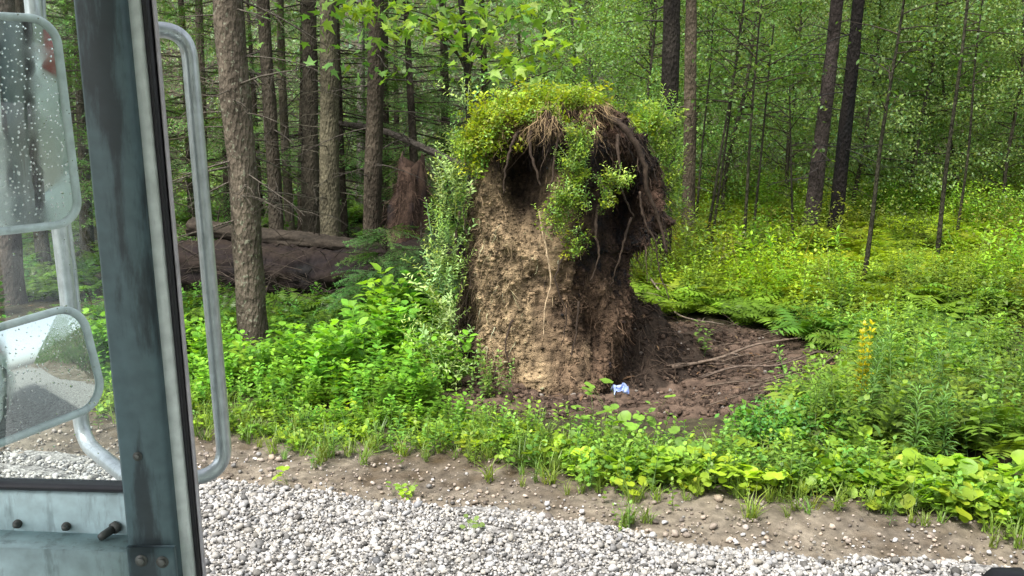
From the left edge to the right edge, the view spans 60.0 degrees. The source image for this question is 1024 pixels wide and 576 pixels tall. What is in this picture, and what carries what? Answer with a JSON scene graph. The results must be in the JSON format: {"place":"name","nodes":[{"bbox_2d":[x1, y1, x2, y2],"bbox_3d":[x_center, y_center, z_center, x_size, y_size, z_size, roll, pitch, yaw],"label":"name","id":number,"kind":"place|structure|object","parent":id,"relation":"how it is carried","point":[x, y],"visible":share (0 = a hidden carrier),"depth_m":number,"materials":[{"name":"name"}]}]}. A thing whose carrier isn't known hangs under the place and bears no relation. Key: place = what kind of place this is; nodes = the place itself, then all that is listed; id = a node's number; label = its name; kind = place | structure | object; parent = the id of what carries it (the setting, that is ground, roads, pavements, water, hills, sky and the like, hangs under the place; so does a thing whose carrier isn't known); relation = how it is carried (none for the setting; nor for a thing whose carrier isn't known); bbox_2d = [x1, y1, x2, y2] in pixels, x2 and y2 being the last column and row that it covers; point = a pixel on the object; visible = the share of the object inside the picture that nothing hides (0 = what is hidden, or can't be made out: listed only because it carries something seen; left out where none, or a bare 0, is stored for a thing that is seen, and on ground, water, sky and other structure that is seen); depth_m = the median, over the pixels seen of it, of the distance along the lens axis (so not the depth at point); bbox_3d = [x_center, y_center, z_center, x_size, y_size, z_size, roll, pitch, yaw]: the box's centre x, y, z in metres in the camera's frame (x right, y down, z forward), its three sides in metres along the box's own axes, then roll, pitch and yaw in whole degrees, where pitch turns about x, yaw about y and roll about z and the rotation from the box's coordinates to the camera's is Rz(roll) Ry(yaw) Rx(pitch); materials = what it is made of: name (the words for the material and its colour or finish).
{"place":"outdoors","nodes":[
{"label":"outdoors","id":0,"kind":"place"},
{"bbox_2d":[0,424,1023,575],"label":"gravel road","id":1,"kind":"structure","parent":0,"point":[55,456],"depth_m":5.24,"materials":[{"name":"grey gravel"}]},
{"bbox_2d":[0,0,1023,575],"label":"work vehicle","id":2,"kind":"object","parent":1,"relation":"on","point":[140,514],"visible":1,"depth_m":1.25,"materials":[{"name":"paint"}]},
{"bbox_2d":[0,0,1023,568],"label":"ground","id":3,"kind":"structure","parent":0,"point":[868,526],"depth_m":6.46,"materials":[{"name":"brown soil"}]},
{"bbox_2d":[0,0,89,305],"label":"spruce tree","id":4,"kind":"object","parent":3,"relation":"on","point":[12,279],"visible":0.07,"depth_m":12.99,"materials":[{"name":"brown plant"}]},
{"bbox_2d":[15,0,191,272],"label":"background spruce","id":5,"kind":"object","parent":3,"relation":"on","point":[41,246],"visible":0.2,"depth_m":15.01,"materials":[{"name":"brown plant"}]},
{"bbox_2d":[31,0,191,254],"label":"background spruce","id":6,"kind":"object","parent":3,"relation":"on","point":[86,233],"visible":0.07,"depth_m":17.27,"materials":[{"name":"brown plant"}]},
{"bbox_2d":[46,0,283,260],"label":"background spruce","id":7,"kind":"object","parent":3,"relation":"on","point":[180,134],"visible":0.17,"depth_m":14.02,"materials":[{"name":"green plant"}]},
{"bbox_2d":[157,0,216,164],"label":"background spruce","id":8,"kind":"object","parent":3,"relation":"on","point":[173,44],"visible":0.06,"depth_m":26.63,"materials":[{"name":"green plant"}]},
{"bbox_2d":[158,0,278,200],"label":"spruce tree","id":9,"kind":"object","parent":3,"relation":"on","point":[199,39],"visible":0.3,"depth_m":16.47,"materials":[{"name":"green plant"}]},
{"bbox_2d":[156,0,291,217],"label":"background spruce","id":10,"kind":"object","parent":3,"relation":"on","point":[184,104],"visible":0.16,"depth_m":20.63,"materials":[{"name":"green plant"}]},
{"bbox_2d":[80,276,376,358],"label":"shade plants","id":11,"kind":"object","parent":3,"relation":"on","point":[228,311],"visible":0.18,"depth_m":11.72,"materials":[{"name":"green plant"}]},
{"bbox_2d":[159,0,301,232],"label":"background spruce","id":12,"kind":"object","parent":3,"relation":"on","point":[225,210],"visible":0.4,"depth_m":15.86,"materials":[{"name":"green plant"}]},
{"bbox_2d":[0,186,468,322],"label":"woodland ferns","id":13,"kind":"object","parent":3,"relation":"on","point":[37,283],"visible":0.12,"depth_m":14.84,"materials":[{"name":"green plant"}]},
{"bbox_2d":[0,262,485,430],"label":"leafy undergrowth","id":14,"kind":"object","parent":3,"relation":"on","point":[362,355],"visible":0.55,"depth_m":8.39,"materials":[{"name":"green plant"}]},
{"bbox_2d":[195,0,319,218],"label":"background spruce","id":15,"kind":"object","parent":3,"relation":"on","point":[253,102],"visible":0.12,"depth_m":21.04,"materials":[{"name":"green plant"}]},
{"bbox_2d":[168,0,356,351],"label":"spruce tree","id":16,"kind":"object","parent":3,"relation":"on","point":[235,97],"visible":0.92,"depth_m":9.74,"materials":[{"name":"brown plant"}]},
{"bbox_2d":[200,0,339,229],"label":"spruce tree","id":17,"kind":"object","parent":3,"relation":"on","point":[274,183],"visible":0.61,"depth_m":14.85,"materials":[{"name":"brown plant"}]},
{"bbox_2d":[253,0,319,157],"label":"background spruce","id":18,"kind":"object","parent":3,"relation":"on","point":[289,94],"visible":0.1,"depth_m":29.18,"materials":[{"name":"green plant"}]},
{"bbox_2d":[244,0,356,230],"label":"spruce tree","id":19,"kind":"object","parent":3,"relation":"on","point":[282,93],"visible":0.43,"depth_m":18.06,"materials":[{"name":"brown plant"}]},
{"bbox_2d":[252,0,365,230],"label":"background spruce","id":20,"kind":"object","parent":3,"relation":"on","point":[298,190],"visible":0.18,"depth_m":19.62,"materials":[{"name":"green plant"}]},
{"bbox_2d":[248,0,391,232],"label":"spruce tree","id":21,"kind":"object","parent":3,"relation":"on","point":[310,159],"visible":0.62,"depth_m":15.43,"materials":[{"name":"brown plant"}]},
{"bbox_2d":[178,234,466,296],"bbox_3d":[-2.926,-0.085,12.828,4.527,1.490,1.261,2,9,14],"label":"fallen log","id":22,"kind":"object","parent":3,"relation":"on","point":[320,261],"visible":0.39,"depth_m":12.71,"materials":[{"name":"brown wood"}]},
{"bbox_2d":[185,204,411,260],"bbox_3d":[-3.208,-0.488,13.376,3.501,1.571,1.504,0,9,0],"label":"fallen log","id":23,"kind":"object","parent":22,"relation":"on","point":[308,240],"visible":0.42,"depth_m":13.14,"materials":[{"name":"brown wood"}]},
{"bbox_2d":[177,216,468,314],"bbox_3d":[-2.900,-0.147,12.658,5.441,1.810,3.290,0,9,0],"label":"dead brush","id":24,"kind":"object","parent":3,"relation":"on","point":[225,275],"visible":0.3,"depth_m":12.19,"materials":[{"name":"brown wood"}]},
{"bbox_2d":[263,0,387,236],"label":"spruce tree","id":25,"kind":"object","parent":3,"relation":"on","point":[329,189],"visible":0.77,"depth_m":14.69,"materials":[{"name":"brown plant"}]},
{"bbox_2d":[276,0,393,200],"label":"background spruce","id":26,"kind":"object","parent":3,"relation":"on","point":[344,96],"visible":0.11,"depth_m":23.28,"materials":[{"name":"green plant"}]},
{"bbox_2d":[258,0,440,237],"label":"background spruce","id":27,"kind":"object","parent":3,"relation":"on","point":[344,220],"visible":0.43,"depth_m":18.28,"materials":[{"name":"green plant"}]},
{"bbox_2d":[318,0,405,208],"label":"spruce tree","id":28,"kind":"object","parent":3,"relation":"on","point":[363,65],"visible":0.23,"depth_m":22.40,"materials":[{"name":"brown plant"}]},
{"bbox_2d":[290,0,463,240],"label":"spruce tree","id":29,"kind":"object","parent":3,"relation":"on","point":[372,174],"visible":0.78,"depth_m":13.68,"materials":[{"name":"brown plant"}]},
{"bbox_2d":[321,224,441,319],"bbox_3d":[-1.632,-0.074,11.803,1.714,1.627,1.955,0,9,0],"label":"young spruce","id":30,"kind":"object","parent":3,"relation":"on","point":[357,288],"visible":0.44,"depth_m":11.55,"materials":[{"name":"green plant"}]},
{"bbox_2d":[341,0,456,187],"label":"background spruce","id":31,"kind":"object","parent":3,"relation":"on","point":[394,66],"visible":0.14,"depth_m":23.56,"materials":[{"name":"green plant"}]},
{"bbox_2d":[317,0,482,226],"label":"background spruce","id":32,"kind":"object","parent":3,"relation":"on","point":[387,119],"visible":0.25,"depth_m":19.00,"materials":[{"name":"green plant"}]},
{"bbox_2d":[373,151,445,242],"bbox_3d":[-1.499,-0.873,13.382,1.302,2.359,1.303,0,9,0],"label":"broken stump","id":33,"kind":"object","parent":3,"relation":"on","point":[406,204],"visible":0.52,"depth_m":13.17,"materials":[{"name":"brown wood"}]},
{"bbox_2d":[367,222,463,327],"bbox_3d":[-1.211,0.005,11.112,1.707,1.650,1.954,0,9,0],"label":"young spruce","id":34,"kind":"object","parent":3,"relation":"on","point":[421,260],"visible":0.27,"depth_m":10.88,"materials":[{"name":"green plant"}]},
{"bbox_2d":[338,0,501,220],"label":"background spruce","id":35,"kind":"object","parent":3,"relation":"on","point":[411,131],"visible":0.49,"depth_m":17.21,"materials":[{"name":"green plant"}]},
{"bbox_2d":[339,117,476,186],"bbox_3d":[-1.874,-2.529,16.107,3.328,1.647,1.016,4,10,26],"label":"fallen log","id":36,"kind":"object","parent":35,"relation":"on","point":[426,149],"visible":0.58,"depth_m":16.06,"materials":[{"name":"wood"}]},
{"bbox_2d":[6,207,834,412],"bbox_3d":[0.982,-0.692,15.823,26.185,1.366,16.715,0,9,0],"label":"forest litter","id":37,"kind":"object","parent":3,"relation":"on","point":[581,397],"visible":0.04,"depth_m":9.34,"materials":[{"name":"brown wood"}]},
{"bbox_2d":[396,76,484,389],"bbox_3d":[-0.698,-0.394,8.608,0.939,3.308,1.240,0,9,0],"label":"shrub","id":38,"kind":"object","parent":3,"relation":"on","point":[445,315],"visible":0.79,"depth_m":8.71,"materials":[{"name":"green plant"}]},
{"bbox_2d":[364,0,528,224],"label":"background spruce","id":39,"kind":"object","parent":3,"relation":"on","point":[444,48],"visible":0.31,"depth_m":19.95,"materials":[{"name":"green plant"}]},
{"bbox_2d":[388,0,515,169],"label":"background spruce","id":40,"kind":"object","parent":3,"relation":"on","point":[420,42],"visible":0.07,"depth_m":26.40,"materials":[{"name":"green plant"}]},
{"bbox_2d":[393,0,532,200],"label":"background spruce","id":41,"kind":"object","parent":3,"relation":"on","point":[484,53],"visible":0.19,"depth_m":21.15,"materials":[{"name":"green plant"}]},
{"bbox_2d":[246,0,762,226],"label":"maple tree","id":42,"kind":"object","parent":3,"relation":"on","point":[460,38],"visible":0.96,"depth_m":10.88,"materials":[{"name":"green plant"}]},
{"bbox_2d":[0,409,1023,566],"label":"verge pebbles","id":43,"kind":"object","parent":3,"relation":"on","point":[730,538],"visible":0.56,"depth_m":5.75,"materials":[{"name":"gravel"}]},
{"bbox_2d":[435,0,605,98],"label":"leafy tree","id":44,"kind":"object","parent":3,"relation":"on","point":[519,50],"visible":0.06,"depth_m":26.37,"materials":[{"name":"green plant"}]},
{"bbox_2d":[46,0,1021,185],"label":"forest","id":45,"kind":"object","parent":3,"relation":"on","point":[350,42],"visible":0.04,"depth_m":33.45,"materials":[{"name":"green plant"}]},
{"bbox_2d":[458,0,617,160],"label":"background spruce","id":46,"kind":"object","parent":3,"relation":"on","point":[544,38],"visible":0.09,"depth_m":23.75,"materials":[{"name":"green plant"}]},
{"bbox_2d":[74,81,1023,213],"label":"forest undergrowth","id":47,"kind":"object","parent":3,"relation":"on","point":[716,158],"visible":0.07,"depth_m":24.35,"materials":[{"name":"green plant"}]},
{"bbox_2d":[90,366,1023,529],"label":"verge leaves","id":48,"kind":"object","parent":3,"relation":"on","point":[977,469],"visible":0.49,"depth_m":5.91,"materials":[{"name":"green plant"}]},
{"bbox_2d":[94,366,1023,549],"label":"verge grass","id":49,"kind":"structure","parent":3,"relation":"on","point":[325,451],"depth_m":6.29,"materials":[{"name":"green plant"}]},
{"bbox_2d":[490,0,662,140],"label":"leafy tree","id":50,"kind":"object","parent":3,"relation":"on","point":[550,75],"visible":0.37,"depth_m":20.39,"materials":[{"name":"green plant"}]},
{"bbox_2d":[435,96,729,395],"bbox_3d":[0.691,-0.761,13.101,3.310,3.690,10.090,0,9,0],"label":"root plate","id":51,"kind":"object","parent":3,"relation":"on","point":[546,317],"visible":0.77,"depth_m":8.83,"materials":[{"name":"soil"}]},
{"bbox_2d":[446,76,669,178],"bbox_3d":[0.525,-1.619,8.914,2.350,1.024,1.387,0,9,0],"label":"berry shrub","id":52,"kind":"object","parent":51,"relation":"on","point":[491,112],"visible":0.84,"depth_m":8.56,"materials":[{"name":"green plant"}]},
{"bbox_2d":[534,116,636,261],"bbox_3d":[0.669,-0.919,8.338,0.989,1.384,0.506,0,9,0],"label":"trailing shrub","id":53,"kind":"object","parent":51,"relation":"hanging from","point":[579,145],"visible":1,"depth_m":8.30,"materials":[{"name":"green plant"}]},
{"bbox_2d":[615,83,692,237],"bbox_3d":[1.507,-1.344,9.464,0.874,1.637,0.906,4,10,22],"label":"side shrub","id":54,"kind":"object","parent":51,"relation":"on","point":[665,135],"visible":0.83,"depth_m":9.28,"materials":[{"name":"green plant"}]},
{"bbox_2d":[529,0,680,113],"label":"leafy tree","id":55,"kind":"object","parent":3,"relation":"on","point":[631,87],"visible":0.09,"depth_m":28.71,"materials":[{"name":"green plant"}]},
{"bbox_2d":[571,392,639,443],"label":"broadleaf seedling","id":56,"kind":"object","parent":3,"relation":"on","point":[631,426],"visible":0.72,"depth_m":6.79,"materials":[{"name":"green plant"}]},
{"bbox_2d":[580,378,679,448],"bbox_3d":[0.914,1.015,6.773,0.783,0.526,0.717,0,9,0],"label":"broadleaf seedling","id":57,"kind":"object","parent":3,"relation":"on","point":[625,416],"visible":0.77,"depth_m":6.79,"materials":[{"name":"green plant"}]},
{"bbox_2d":[611,494,657,531],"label":"verge weed","id":58,"kind":"object","parent":3,"relation":"on","point":[629,520],"visible":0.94,"depth_m":5.47,"materials":[{"name":"green plant"}]},
{"bbox_2d":[614,0,680,271],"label":"spruce tree","id":59,"kind":"object","parent":3,"relation":"on","point":[670,47],"visible":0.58,"depth_m":13.03,"materials":[{"name":"brown plant"}]},
{"bbox_2d":[556,0,751,163],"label":"leafy tree","id":60,"kind":"object","parent":3,"relation":"on","point":[621,44],"visible":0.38,"depth_m":18.44,"materials":[{"name":"green plant"}]},
{"bbox_2d":[567,0,756,187],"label":"leafy tree","id":61,"kind":"object","parent":3,"relation":"on","point":[648,53],"visible":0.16,"depth_m":21.91,"materials":[{"name":"green plant"}]},
{"bbox_2d":[622,0,745,241],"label":"spruce tree","id":62,"kind":"object","parent":3,"relation":"on","point":[690,86],"visible":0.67,"depth_m":15.66,"materials":[{"name":"brown plant"}]},
{"bbox_2d":[600,0,786,172],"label":"leafy tree","id":63,"kind":"object","parent":3,"relation":"on","point":[658,61],"visible":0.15,"depth_m":23.57,"materials":[{"name":"green plant"}]},
{"bbox_2d":[465,394,931,499],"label":"pit edge weeds","id":64,"kind":"object","parent":3,"relation":"on","point":[727,443],"visible":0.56,"depth_m":6.41,"materials":[{"name":"green plant"}]},
{"bbox_2d":[645,0,767,164],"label":"leafy tree","id":65,"kind":"object","parent":3,"relation":"on","point":[709,114],"visible":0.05,"depth_m":30.15,"materials":[{"name":"green plant"}]},
{"bbox_2d":[695,0,736,233],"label":"sapling","id":66,"kind":"object","parent":3,"relation":"on","point":[705,110],"visible":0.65,"depth_m":16.66,"materials":[{"name":"green plant"}]},
{"bbox_2d":[678,0,777,245],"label":"sapling","id":67,"kind":"object","parent":3,"relation":"on","point":[724,129],"visible":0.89,"depth_m":14.24,"materials":[{"name":"green plant"}]},
{"bbox_2d":[691,0,775,249],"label":"sapling","id":68,"kind":"object","parent":3,"relation":"on","point":[755,66],"visible":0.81,"depth_m":14.35,"materials":[{"name":"green plant"}]},
{"bbox_2d":[628,0,889,213],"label":"leafy tree","id":69,"kind":"object","parent":3,"relation":"on","point":[790,57],"visible":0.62,"depth_m":18.76,"materials":[{"name":"green plant"}]},
{"bbox_2d":[702,0,834,173],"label":"leafy tree","id":70,"kind":"object","parent":3,"relation":"on","point":[746,60],"visible":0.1,"depth_m":26.56,"materials":[{"name":"green plant"}]},
{"bbox_2d":[700,0,840,252],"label":"sapling","id":71,"kind":"object","parent":3,"relation":"on","point":[751,117],"visible":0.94,"depth_m":13.98,"materials":[{"name":"green plant"}]},
{"bbox_2d":[728,12,826,252],"bbox_3d":[4.420,-2.347,14.968,1.537,4.532,1.490,3,9,17],"label":"sapling","id":72,"kind":"object","parent":3,"relation":"on","point":[762,131],"visible":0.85,"depth_m":14.82,"materials":[{"name":"green plant"}]},
{"bbox_2d":[743,74,835,254],"bbox_3d":[4.684,-1.880,15.128,1.835,3.508,1.449,7,12,39],"label":"sapling","id":73,"kind":"object","parent":3,"relation":"on","point":[783,130],"visible":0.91,"depth_m":14.99,"materials":[{"name":"green plant"}]},
{"bbox_2d":[715,386,869,449],"bbox_3d":[2.169,1.010,6.833,1.176,0.414,1.018,0,9,0],"label":"leafy clump","id":74,"kind":"object","parent":3,"relation":"on","point":[758,426],"visible":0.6,"depth_m":6.70,"materials":[{"name":"green plant"}]},
{"bbox_2d":[698,0,898,194],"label":"leafy tree","id":75,"kind":"object","parent":3,"relation":"on","point":[798,33],"visible":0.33,"depth_m":21.63,"materials":[{"name":"green plant"}]},
{"bbox_2d":[741,0,888,165],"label":"leafy tree","id":76,"kind":"object","parent":3,"relation":"on","point":[808,53],"visible":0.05,"depth_m":30.23,"materials":[{"name":"green plant"}]},
{"bbox_2d":[629,155,1023,316],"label":"bushy cover","id":77,"kind":"object","parent":3,"relation":"on","point":[889,207],"visible":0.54,"depth_m":15.07,"materials":[{"name":"green plant"}]},
{"bbox_2d":[629,161,1023,359],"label":"fern cover","id":78,"kind":"object","parent":3,"relation":"on","point":[759,310],"visible":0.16,"depth_m":11.90,"materials":[{"name":"green plant"}]},
{"bbox_2d":[763,0,902,230],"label":"spruce tree","id":79,"kind":"object","parent":3,"relation":"on","point":[816,182],"visible":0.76,"depth_m":16.96,"materials":[{"name":"brown plant"}]},
{"bbox_2d":[650,235,1023,459],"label":"tall weeds","id":80,"kind":"object","parent":3,"relation":"on","point":[989,401],"visible":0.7,"depth_m":8.10,"materials":[{"name":"green plant"}]},
{"bbox_2d":[771,0,927,234],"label":"spruce tree","id":81,"kind":"object","parent":3,"relation":"on","point":[843,149],"visible":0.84,"depth_m":16.08,"materials":[{"name":"brown plant"}]},
{"bbox_2d":[759,0,940,175],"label":"leafy tree","id":82,"kind":"object","parent":3,"relation":"on","point":[849,6],"visible":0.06,"depth_m":24.29,"materials":[{"name":"green plant"}]},
{"bbox_2d":[852,319,875,414],"bbox_3d":[2.698,0.700,6.848,0.181,0.929,0.196,7,11,38],"label":"goldenrod","id":83,"kind":"object","parent":3,"relation":"on","point":[861,337],"visible":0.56,"depth_m":6.83,"materials":[{"name":"yellow plant"}]},
{"bbox_2d":[764,0,986,191],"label":"leafy tree","id":84,"kind":"object","parent":3,"relation":"on","point":[866,7],"visible":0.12,"depth_m":21.87,"materials":[{"name":"green plant"}]},
{"bbox_2d":[755,0,1008,205],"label":"leafy tree","id":85,"kind":"object","parent":3,"relation":"on","point":[868,127],"visible":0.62,"depth_m":18.34,"materials":[{"name":"green plant"}]},
{"bbox_2d":[836,0,955,280],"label":"sapling","id":86,"kind":"object","parent":3,"relation":"on","point":[887,106],"visible":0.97,"depth_m":12.69,"materials":[{"name":"green plant"}]},
{"bbox_2d":[851,325,948,428],"bbox_3d":[2.904,0.748,6.898,0.683,0.854,0.726,0,9,0],"label":"narrow leaved weed","id":87,"kind":"object","parent":3,"relation":"on","point":[880,356],"visible":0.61,"depth_m":6.75,"materials":[{"name":"green plant"}]},
{"bbox_2d":[815,0,1023,208],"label":"leafy tree","id":88,"kind":"object","parent":3,"relation":"on","point":[931,79],"visible":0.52,"depth_m":18.31,"materials":[{"name":"green plant"}]},
{"bbox_2d":[898,377,958,463],"bbox_3d":[2.954,0.922,6.183,0.362,0.670,0.722,8,12,40],"label":"narrow leaved weed","id":89,"kind":"object","parent":3,"relation":"on","point":[927,431],"visible":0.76,"depth_m":6.06,"materials":[{"name":"green plant"}]},
{"bbox_2d":[852,0,1023,199],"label":"leafy tree","id":90,"kind":"object","parent":3,"relation":"on","point":[943,92],"visible":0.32,"depth_m":20.12,"materials":[{"name":"green plant"}]},
{"bbox_2d":[866,0,1023,180],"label":"leafy tree","id":91,"kind":"object","parent":3,"relation":"on","point":[952,76],"visible":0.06,"depth_m":23.79,"materials":[{"name":"green plant"}]},
{"bbox_2d":[894,0,1023,177],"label":"leafy tree","id":92,"kind":"object","parent":3,"relation":"on","point":[991,79],"visible":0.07,"depth_m":23.72,"materials":[{"name":"green plant"}]},
{"bbox_2d":[914,0,1023,213],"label":"leafy tree","id":93,"kind":"object","parent":3,"relation":"on","point":[1016,58],"visible":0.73,"depth_m":18.76,"materials":[{"name":"green plant"}]},
{"bbox_2d":[919,0,1023,255],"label":"sapling","id":94,"kind":"object","parent":3,"relation":"on","point":[943,189],"visible":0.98,"depth_m":13.93,"materials":[{"name":"green plant"}]},
{"bbox_2d":[930,0,1023,167],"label":"leafy tree","id":95,"kind":"object","parent":3,"relation":"on","point":[1019,125],"visible":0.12,"depth_m":22.24,"materials":[{"name":"green plant"}]},
{"bbox_2d":[937,0,1023,232],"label":"sapling","id":96,"kind":"object","parent":3,"relation":"on","point":[969,142],"visible":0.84,"depth_m":16.51,"materials":[{"name":"brown plant"}]},
{"bbox_2d":[946,1,1023,192],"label":"leafy tree","id":97,"kind":"object","parent":3,"relation":"on","point":[1018,114],"visible":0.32,"depth_m":19.76,"materials":[{"name":"green plant"}]},
{"bbox_2d":[427,297,838,419],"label":"pit soil","id":98,"kind":"structure","parent":0,"point":[573,397],"depth_m":8.78,"materials":[{"name":"brown soil"}]},
{"bbox_2d":[465,338,514,399],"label":"pit seedling","id":99,"kind":"object","parent":98,"relation":"on","point":[487,384],"visible":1,"depth_m":8.21,"materials":[{"name":"green plant"}]},
{"bbox_2d":[667,337,800,368],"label":"fallen branch","id":100,"kind":"object","parent":98,"relation":"on","point":[713,359],"visible":0.97,"depth_m":9.54,"materials":[{"name":"brown wood"}]},
{"bbox_2d":[699,351,816,378],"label":"fallen branch","id":101,"kind":"object","parent":98,"relation":"on","point":[722,370],"visible":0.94,"depth_m":9.26,"materials":[{"name":"brown wood"}]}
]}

